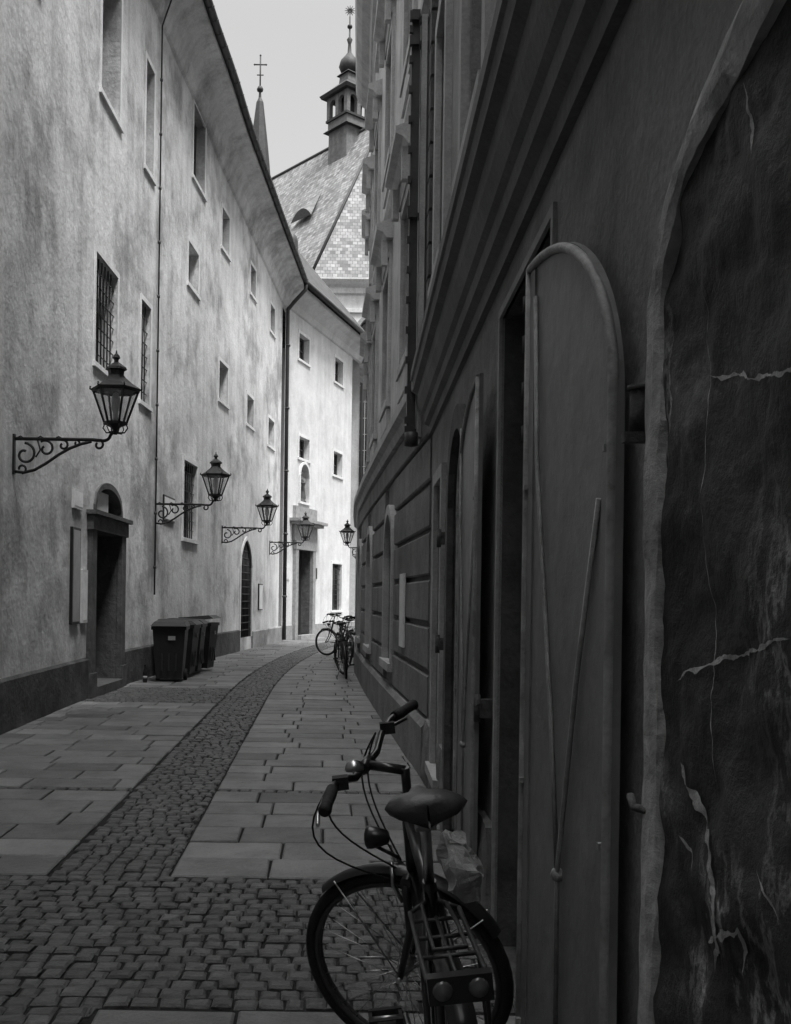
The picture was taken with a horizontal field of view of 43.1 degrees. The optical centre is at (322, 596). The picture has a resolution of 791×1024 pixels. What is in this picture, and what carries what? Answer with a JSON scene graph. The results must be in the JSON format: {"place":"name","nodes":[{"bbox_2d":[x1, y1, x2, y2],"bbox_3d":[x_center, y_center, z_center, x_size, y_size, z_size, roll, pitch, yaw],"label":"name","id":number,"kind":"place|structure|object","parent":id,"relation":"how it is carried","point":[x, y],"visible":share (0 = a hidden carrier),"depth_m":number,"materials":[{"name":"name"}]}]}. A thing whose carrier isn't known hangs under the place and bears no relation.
{"place":"outdoors","nodes":[
{"label":"outdoors","id":0,"kind":"place"},
{"bbox_2d":[0,635,514,1023],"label":"stone slab pavement","id":1,"kind":"structure","parent":0,"point":[36,839],"depth_m":8.10,"materials":[{"name":"stone"}]},
{"bbox_2d":[143,665,146,682],"bbox_3d":[-3.009,1.302,16.900,0.078,0.312,0.078,1,0,0],"label":"glass bottle","id":2,"kind":"object","parent":1,"relation":"on","point":[145,676],"visible":1,"depth_m":16.87,"materials":[{"name":"glass"}]},
{"bbox_2d":[151,620,189,679],"bbox_3d":[-2.644,0.936,17.364,0.620,1.055,0.807,1,0,-3],"label":"wheelie bin","id":3,"kind":"object","parent":1,"relation":"on","point":[170,638],"visible":1,"depth_m":17.06,"materials":[{"name":"plastic"}]},
{"bbox_2d":[158,619,202,673],"bbox_3d":[-2.647,0.936,18.301,0.807,1.055,0.620,1,0,5],"label":"wheelie bin","id":4,"kind":"object","parent":1,"relation":"on","point":[192,646],"visible":0.31,"depth_m":18.09,"materials":[{"name":"plastic"}]},
{"bbox_2d":[167,618,208,670],"bbox_3d":[-2.606,0.936,19.050,0.827,1.055,0.646,1,0,0],"label":"wheelie bin","id":5,"kind":"object","parent":1,"relation":"on","point":[200,654],"visible":0.28,"depth_m":18.91,"materials":[{"name":"plastic"}]},
{"bbox_2d":[178,615,220,667],"bbox_3d":[-2.489,0.911,19.903,0.802,1.109,0.620,1,0,10],"label":"wheelie bin","id":6,"kind":"object","parent":1,"relation":"on","point":[211,632],"visible":0.36,"depth_m":19.66,"materials":[{"name":"plastic"}]},
{"bbox_2d":[283,621,354,640],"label":"plinth","id":7,"kind":"structure","parent":1,"relation":"on","point":[289,631],"depth_m":37.17,"materials":[{"name":"stone"}]},
{"bbox_2d":[315,613,354,654],"bbox_3d":[0.426,0.956,25.168,0.588,1.102,1.627,1,0,-25],"label":"bicycle","id":8,"kind":"object","parent":1,"relation":"on","point":[326,641],"visible":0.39,"depth_m":25.51,"materials":[{"name":"paint"}]},
{"bbox_2d":[322,616,354,678],"bbox_3d":[0.314,0.936,18.780,0.634,1.138,1.695,1,0,0],"label":"bicycle","id":9,"kind":"object","parent":1,"relation":"on","point":[343,649],"visible":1,"depth_m":18.57,"materials":[{"name":"paint"}]},
{"bbox_2d":[329,613,354,666],"bbox_3d":[0.550,0.938,21.887,0.602,1.142,1.676,1,0,-14],"label":"bicycle","id":10,"kind":"object","parent":1,"relation":"on","point":[349,636],"visible":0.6,"depth_m":21.51,"materials":[{"name":"paint"}]},
{"bbox_2d":[306,699,513,1023],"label":"bicycle","id":11,"kind":"object","parent":1,"relation":"on","point":[453,990],"visible":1,"depth_m":2.81,"materials":[{"name":"paint"}]},
{"bbox_2d":[0,641,514,1023],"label":"ground","id":12,"kind":"structure","parent":0,"point":[103,822],"depth_m":4.62,"materials":[{"name":"grey stone"}]},
{"bbox_2d":[0,0,303,678],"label":"walls","id":13,"kind":"structure","parent":12,"relation":"on","point":[76,184],"depth_m":16.78,"materials":[{"name":"paint"}]},
{"bbox_2d":[69,526,80,624],"bbox_3d":[-3.381,-0.288,13.608,0.056,1.320,0.432,1,0,0],"label":"information board","id":14,"kind":"object","parent":13,"relation":"attached to","point":[75,573],"visible":1,"depth_m":13.51,"materials":[{"name":"metal"}]},
{"bbox_2d":[12,350,142,473],"bbox_3d":[-2.681,-2.026,10.924,1.414,1.382,0.508,1,0,0],"label":"street lamp","id":15,"kind":"object","parent":13,"relation":"attached to","point":[115,384],"visible":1,"depth_m":10.91,"materials":[{"name":"metal"}]},
{"bbox_2d":[72,487,82,510],"bbox_3d":[-3.366,-1.344,13.690,0.056,0.270,0.477,1,0,0],"label":"door plaque","id":16,"kind":"object","parent":13,"relation":"attached to","point":[77,499],"depth_m":13.59,"materials":[{"name":"paper"}]},
{"bbox_2d":[80,570,87,622],"bbox_3d":[-3.378,-0.010,14.091,0.054,0.747,0.258,1,0,2],"label":"information board","id":17,"kind":"object","parent":13,"relation":"attached to","point":[83,594],"visible":0.93,"depth_m":14.01,"materials":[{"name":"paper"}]},
{"bbox_2d":[93,483,122,516],"bbox_3d":[-3.416,-1.517,15.414,0.342,0.473,1.644,1,0,0],"label":"door lunette","id":18,"kind":"object","parent":13,"relation":"in","point":[101,501],"depth_m":15.32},
{"bbox_2d":[86,509,132,697],"bbox_3d":[-3.477,0.098,15.310,0.694,2.707,2.172,1,0,0],"label":"portal","id":19,"kind":"object","parent":13,"relation":"attached to","point":[104,522],"depth_m":14.90,"materials":[{"name":"stone"}]},
{"bbox_2d":[0,626,282,734],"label":"plinth","id":20,"kind":"structure","parent":13,"relation":"attached to","point":[28,697],"depth_m":12.88,"materials":[{"name":"grey stone"}]},
{"bbox_2d":[162,494,174,522],"bbox_3d":[-3.018,-1.727,19.577,0.044,0.487,0.915,1,0,5],"label":"name plaque","id":21,"kind":"object","parent":13,"relation":"attached to","point":[168,499],"visible":0.82,"depth_m":19.46,"materials":[{"name":"metal"}]},
{"bbox_2d":[95,123,249,636],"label":"windows","id":22,"kind":"structure","parent":13,"relation":"attached to","point":[245,594],"depth_m":17.94,"materials":[{"name":"black glass"}]},
{"bbox_2d":[92,0,275,637],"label":"window surrounds","id":23,"kind":"object","parent":13,"relation":"attached to","point":[95,363],"visible":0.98,"depth_m":18.08,"materials":[{"name":"grey stone"}]},
{"bbox_2d":[156,453,230,524],"bbox_3d":[-2.401,-2.022,18.547,1.414,1.382,0.508,1,0,0],"label":"street lamp","id":24,"kind":"object","parent":13,"relation":"attached to","point":[215,471],"visible":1,"depth_m":18.53,"materials":[{"name":"metal"}]},
{"bbox_2d":[153,0,308,639],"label":"gutter and downpipes","id":25,"kind":"object","parent":13,"relation":"attached to","point":[215,22],"visible":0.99,"depth_m":24.77,"materials":[{"name":"black metal"}]},
{"bbox_2d":[221,489,278,542],"bbox_3d":[-1.787,-2.014,24.757,1.414,1.382,0.508,1,0,0],"label":"street lamp","id":26,"kind":"object","parent":13,"relation":"attached to","point":[267,503],"visible":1,"depth_m":24.74,"materials":[{"name":"metal"}]},
{"bbox_2d":[203,1,302,278],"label":"roof","id":27,"kind":"structure","parent":13,"relation":"on","point":[248,133],"depth_m":24.54,"materials":[{"name":"tile"}]},
{"bbox_2d":[258,584,262,609],"bbox_3d":[-1.852,0.001,29.716,0.054,0.787,0.559,1,0,8],"label":"wall poster","id":28,"kind":"object","parent":13,"relation":"attached to","point":[260,596],"depth_m":29.62,"materials":[{"name":"paper"}]},
{"bbox_2d":[269,512,314,554],"bbox_3d":[-0.940,-2.002,31.159,1.414,1.382,0.508,1,0,0],"label":"street lamp","id":29,"kind":"object","parent":13,"relation":"attached to","point":[305,521],"visible":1,"depth_m":31.14,"materials":[{"name":"metal"}]},
{"bbox_2d":[278,289,363,634],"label":"walls","id":30,"kind":"structure","parent":12,"relation":"on","point":[324,411],"depth_m":37.51,"materials":[{"name":"paint"}]},
{"bbox_2d":[287,566,289,579],"bbox_3d":[-1.183,-0.824,33.928,0.028,0.450,0.350,1,0,19],"label":"notice board","id":31,"kind":"object","parent":30,"relation":"attached to","point":[288,572],"visible":0.64,"depth_m":33.98,"materials":[{"name":"paper"}]},
{"bbox_2d":[301,472,305,501],"bbox_3d":[-0.764,-3.915,35.382,0.400,1.105,0.489,1,0,0],"label":"niche statue","id":32,"kind":"object","parent":30,"relation":"on","point":[303,494],"visible":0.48,"depth_m":35.29,"materials":[{"name":"stone"}]},
{"bbox_2d":[289,505,327,639],"bbox_3d":[-0.659,-1.609,35.425,0.820,6.199,2.853,1,0,19],"label":"portal","id":33,"kind":"object","parent":30,"relation":"attached to","point":[310,544],"visible":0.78,"depth_m":35.49,"materials":[{"name":"stone"}]},
{"bbox_2d":[299,338,339,609],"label":"windows","id":34,"kind":"structure","parent":30,"relation":"attached to","point":[335,585],"depth_m":39.12,"materials":[{"name":"black glass"}]},
{"bbox_2d":[297,329,344,611],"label":"window surrounds","id":35,"kind":"object","parent":30,"relation":"attached to","point":[305,462],"visible":1,"depth_m":35.81,"materials":[{"name":"white stone"}]},
{"bbox_2d":[282,251,362,347],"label":"roof","id":36,"kind":"structure","parent":30,"relation":"on","point":[316,281],"depth_m":39.83,"materials":[{"name":"tile"}]},
{"bbox_2d":[289,225,364,484],"bbox_3d":[-0.807,-5.747,38.630,6.457,14.470,10.788,1,0,0],"label":"gutter and vent","id":37,"kind":"object","parent":30,"relation":"attached to","point":[326,300],"visible":0.35,"depth_m":37.91,"materials":[{"name":"black metal"}]},
{"bbox_2d":[272,6,370,487],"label":"church","id":38,"kind":"structure","parent":12,"relation":"on","point":[321,197],"depth_m":64.83,"materials":[{"name":"stone"}]},
{"bbox_2d":[358,317,366,487],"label":"tracery windows","id":39,"kind":"structure","parent":38,"relation":"in","point":[364,325],"depth_m":60.51,"materials":[{"name":"stone"}]},
{"bbox_2d":[353,0,438,777],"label":"townhouse","id":40,"kind":"structure","parent":12,"relation":"on","point":[392,510],"depth_m":13.26,"materials":[{"name":"paint"}]},
{"bbox_2d":[339,519,356,558],"bbox_3d":[0.672,-1.456,25.000,0.514,0.995,0.366,1,0,0],"label":"street lamp","id":41,"kind":"object","parent":40,"relation":"attached to","point":[347,529],"visible":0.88,"depth_m":24.98,"materials":[{"name":"metal"}]},
{"bbox_2d":[399,573,405,647],"bbox_3d":[0.821,0.137,10.239,0.020,0.750,0.400,1,0,-1],"label":"notice board","id":42,"kind":"object","parent":40,"relation":"attached to","point":[402,585],"visible":1,"depth_m":10.13,"materials":[{"name":"paper"}]},
{"bbox_2d":[404,9,429,446],"bbox_3d":[0.971,-3.312,8.950,0.420,3.950,0.220,1,0,0],"label":"downpipe","id":43,"kind":"object","parent":40,"relation":"attached to","point":[418,150],"visible":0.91,"depth_m":8.96,"materials":[{"name":"metal"}]},
{"bbox_2d":[411,0,790,1023],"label":"townhouse","id":44,"kind":"structure","parent":12,"relation":"on","point":[601,374],"depth_m":2.20,"materials":[{"name":"grey paint"}]},
{"bbox_2d":[0,636,515,1023],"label":"cobblestone paving","id":45,"kind":"structure","parent":0,"point":[73,994],"depth_m":4.58,"materials":[{"name":"stone"}]},
{"bbox_2d":[253,54,269,171],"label":"chapel spire","id":46,"kind":"structure","parent":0,"point":[259,124],"depth_m":47.80,"materials":[{"name":"grey metal"}]},
{"bbox_2d":[212,0,364,177],"label":"sky","id":47,"kind":"structure","parent":0,"point":[302,44],"materials":[{"name":"white"}]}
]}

